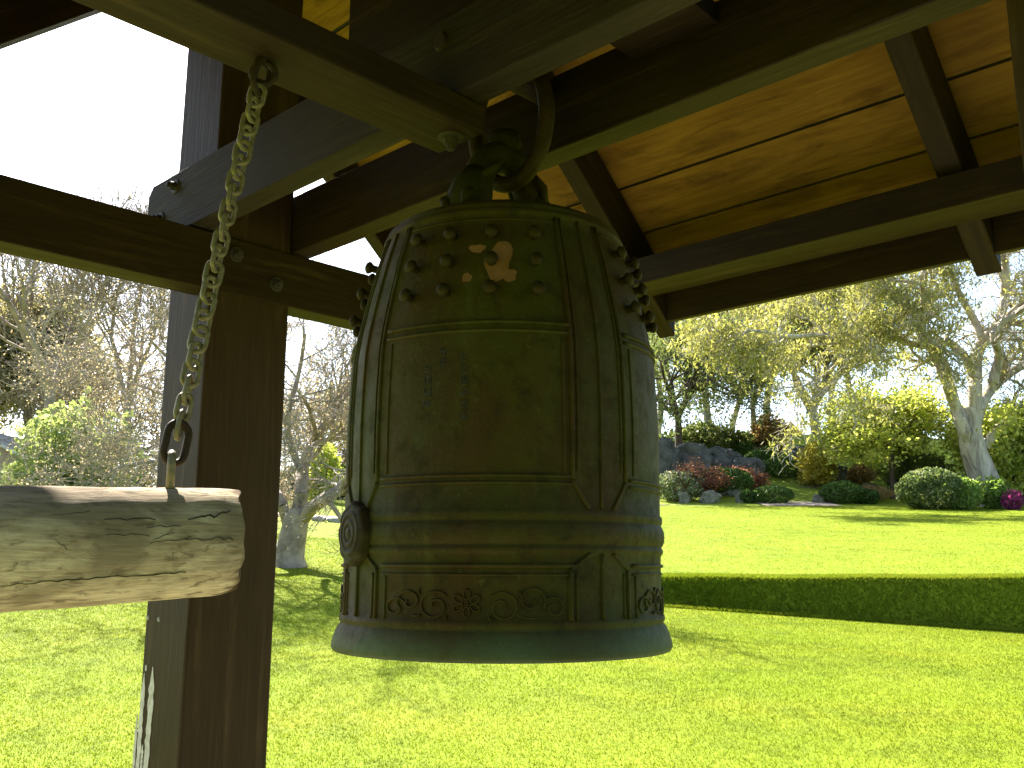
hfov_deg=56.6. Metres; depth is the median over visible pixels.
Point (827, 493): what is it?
clipped shrub
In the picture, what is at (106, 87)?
sky
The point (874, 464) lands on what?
dark shrub
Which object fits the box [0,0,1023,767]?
bell pavilion
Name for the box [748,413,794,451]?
orange shrub
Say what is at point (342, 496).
hedge shrub
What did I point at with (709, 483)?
red maple
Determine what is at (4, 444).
garden building
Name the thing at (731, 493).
stone
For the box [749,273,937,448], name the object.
leafy tree
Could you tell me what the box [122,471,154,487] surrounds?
shrub
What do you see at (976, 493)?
round bush
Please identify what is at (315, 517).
edging stone
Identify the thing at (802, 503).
sand path
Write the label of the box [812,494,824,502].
stone
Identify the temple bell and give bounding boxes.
[331,128,672,663]
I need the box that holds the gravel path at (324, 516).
[278,512,337,519]
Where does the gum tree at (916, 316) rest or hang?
on the lawn at (804, 492)
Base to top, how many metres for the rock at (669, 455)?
3.200 m
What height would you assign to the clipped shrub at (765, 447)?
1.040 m
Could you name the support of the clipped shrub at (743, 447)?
on the lawn at (804, 492)
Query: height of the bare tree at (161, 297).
13.056 m
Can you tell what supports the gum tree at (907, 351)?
on the lawn at (804, 492)
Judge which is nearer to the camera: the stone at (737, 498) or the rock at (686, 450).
the stone at (737, 498)
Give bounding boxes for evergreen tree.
[0,270,157,438]
[0,285,117,433]
[306,365,348,463]
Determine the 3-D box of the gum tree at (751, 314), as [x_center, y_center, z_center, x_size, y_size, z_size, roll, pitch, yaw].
[14.852,-1.518,58.506,11.297,11.962,12.473,-3,-11,16]
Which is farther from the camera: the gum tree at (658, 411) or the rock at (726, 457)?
the gum tree at (658, 411)
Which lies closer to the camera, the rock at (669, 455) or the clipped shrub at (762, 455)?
the rock at (669, 455)
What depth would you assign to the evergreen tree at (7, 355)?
39.45 m
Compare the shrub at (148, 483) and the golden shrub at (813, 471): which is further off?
the golden shrub at (813, 471)
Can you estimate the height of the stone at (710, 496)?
0.771 m
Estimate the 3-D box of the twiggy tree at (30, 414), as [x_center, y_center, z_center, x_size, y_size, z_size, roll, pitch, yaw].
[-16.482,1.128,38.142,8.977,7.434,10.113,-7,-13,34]
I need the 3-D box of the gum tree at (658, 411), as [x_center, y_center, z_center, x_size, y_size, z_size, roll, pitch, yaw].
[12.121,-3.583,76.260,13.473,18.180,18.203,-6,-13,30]
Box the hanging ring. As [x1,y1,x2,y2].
[468,73,554,192]
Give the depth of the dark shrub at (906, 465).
46.12 m
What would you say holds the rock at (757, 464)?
on the lawn at (804, 492)
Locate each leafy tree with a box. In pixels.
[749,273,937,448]
[806,371,965,499]
[928,392,1023,496]
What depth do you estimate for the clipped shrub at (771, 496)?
43.10 m
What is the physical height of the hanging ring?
0.347 m
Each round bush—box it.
[894,466,967,508]
[939,476,984,509]
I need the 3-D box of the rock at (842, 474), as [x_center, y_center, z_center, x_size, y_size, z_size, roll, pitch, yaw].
[16.550,4.737,49.006,1.522,1.405,1.085,0,-11,0]
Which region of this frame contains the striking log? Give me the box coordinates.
[0,450,244,612]
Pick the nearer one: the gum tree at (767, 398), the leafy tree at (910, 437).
the leafy tree at (910, 437)
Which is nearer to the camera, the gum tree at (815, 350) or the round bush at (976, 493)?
the round bush at (976, 493)
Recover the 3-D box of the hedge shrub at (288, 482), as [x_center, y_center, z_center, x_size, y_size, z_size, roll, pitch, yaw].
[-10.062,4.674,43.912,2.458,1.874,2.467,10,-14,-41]
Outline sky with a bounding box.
[0,13,1023,486]
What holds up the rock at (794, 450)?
on the lawn at (804, 492)
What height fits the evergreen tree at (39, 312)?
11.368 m
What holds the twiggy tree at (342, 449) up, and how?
on the lawn at (804, 492)
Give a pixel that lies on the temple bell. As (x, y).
(502, 487)
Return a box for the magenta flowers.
[1000,488,1023,509]
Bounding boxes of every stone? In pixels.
[312,516,324,521]
[327,518,340,522]
[678,491,689,502]
[698,490,721,503]
[722,487,741,496]
[735,493,742,502]
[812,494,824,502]
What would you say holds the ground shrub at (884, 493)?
on the lawn at (804, 492)
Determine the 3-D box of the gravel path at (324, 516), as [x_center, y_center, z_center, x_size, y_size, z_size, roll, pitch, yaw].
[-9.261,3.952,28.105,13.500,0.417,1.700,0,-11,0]
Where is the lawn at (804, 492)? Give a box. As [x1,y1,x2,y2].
[0,434,1023,767]
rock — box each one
[659,436,679,482]
[675,442,713,473]
[709,446,742,473]
[732,457,765,475]
[788,445,804,458]
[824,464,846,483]
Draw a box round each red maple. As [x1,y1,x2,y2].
[666,452,729,492]
[725,464,771,490]
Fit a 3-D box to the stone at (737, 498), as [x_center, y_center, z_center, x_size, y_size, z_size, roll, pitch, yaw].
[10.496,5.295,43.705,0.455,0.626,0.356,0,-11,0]
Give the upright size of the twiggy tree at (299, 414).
7.255 m
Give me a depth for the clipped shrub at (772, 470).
49.12 m
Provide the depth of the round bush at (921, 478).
38.18 m
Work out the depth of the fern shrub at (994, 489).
38.72 m
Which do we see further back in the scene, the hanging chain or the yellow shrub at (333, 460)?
the yellow shrub at (333, 460)
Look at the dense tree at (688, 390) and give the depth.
51.66 m
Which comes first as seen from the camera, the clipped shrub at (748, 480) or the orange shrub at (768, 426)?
the clipped shrub at (748, 480)
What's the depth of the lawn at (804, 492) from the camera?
8.37 m
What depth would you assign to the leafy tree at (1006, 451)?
42.25 m
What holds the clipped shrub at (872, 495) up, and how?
on the lawn at (804, 492)
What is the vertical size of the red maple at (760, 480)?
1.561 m
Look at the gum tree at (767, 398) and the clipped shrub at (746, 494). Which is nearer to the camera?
the clipped shrub at (746, 494)
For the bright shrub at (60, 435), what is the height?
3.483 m
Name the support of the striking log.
hanging from the hanging chain
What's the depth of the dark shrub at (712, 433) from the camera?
55.41 m
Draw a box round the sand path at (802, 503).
[755,501,843,505]
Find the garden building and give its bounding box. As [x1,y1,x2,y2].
[0,433,38,481]
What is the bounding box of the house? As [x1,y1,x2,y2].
[786,422,802,434]
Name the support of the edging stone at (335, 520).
on the lawn at (804, 492)
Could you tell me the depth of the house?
88.72 m
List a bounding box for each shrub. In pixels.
[0,385,156,486]
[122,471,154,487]
[280,465,312,499]
[308,442,343,500]
[314,463,345,499]
[658,420,762,448]
[659,470,704,500]
[701,466,754,493]
[732,442,754,456]
[739,489,755,502]
[744,449,771,461]
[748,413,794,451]
[752,484,794,502]
[758,445,780,457]
[763,457,800,477]
[793,439,839,486]
[818,480,863,503]
[834,483,895,500]
[838,441,957,472]
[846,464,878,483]
[851,488,880,503]
[875,452,955,493]
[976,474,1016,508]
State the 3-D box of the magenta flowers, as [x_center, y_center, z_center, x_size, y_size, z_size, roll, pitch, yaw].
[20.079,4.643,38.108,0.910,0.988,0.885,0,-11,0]
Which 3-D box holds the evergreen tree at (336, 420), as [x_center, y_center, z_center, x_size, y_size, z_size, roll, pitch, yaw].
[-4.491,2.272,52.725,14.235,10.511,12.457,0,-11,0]
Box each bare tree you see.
[0,157,158,454]
[0,239,369,567]
[37,147,178,462]
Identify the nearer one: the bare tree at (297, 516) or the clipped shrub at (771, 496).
the bare tree at (297, 516)
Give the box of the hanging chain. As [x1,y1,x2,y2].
[159,56,271,466]
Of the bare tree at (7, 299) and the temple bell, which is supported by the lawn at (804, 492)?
the bare tree at (7, 299)
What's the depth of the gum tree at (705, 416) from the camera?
66.57 m
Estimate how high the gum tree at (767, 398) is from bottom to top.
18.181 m
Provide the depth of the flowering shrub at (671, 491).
44.02 m
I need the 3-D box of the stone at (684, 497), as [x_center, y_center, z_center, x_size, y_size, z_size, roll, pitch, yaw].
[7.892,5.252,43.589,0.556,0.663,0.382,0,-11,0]
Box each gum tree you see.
[647,328,692,434]
[651,303,805,424]
[655,250,1023,506]
[655,340,744,427]
[687,287,840,449]
[711,307,934,412]
[721,288,901,447]
[746,309,773,418]
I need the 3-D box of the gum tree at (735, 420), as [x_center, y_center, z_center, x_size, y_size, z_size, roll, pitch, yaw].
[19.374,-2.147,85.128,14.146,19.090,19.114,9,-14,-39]
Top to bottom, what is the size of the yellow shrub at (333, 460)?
2.669 m
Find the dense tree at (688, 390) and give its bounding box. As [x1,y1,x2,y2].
[648,305,822,445]
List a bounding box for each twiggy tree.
[0,324,165,484]
[99,350,344,498]
[281,330,350,464]

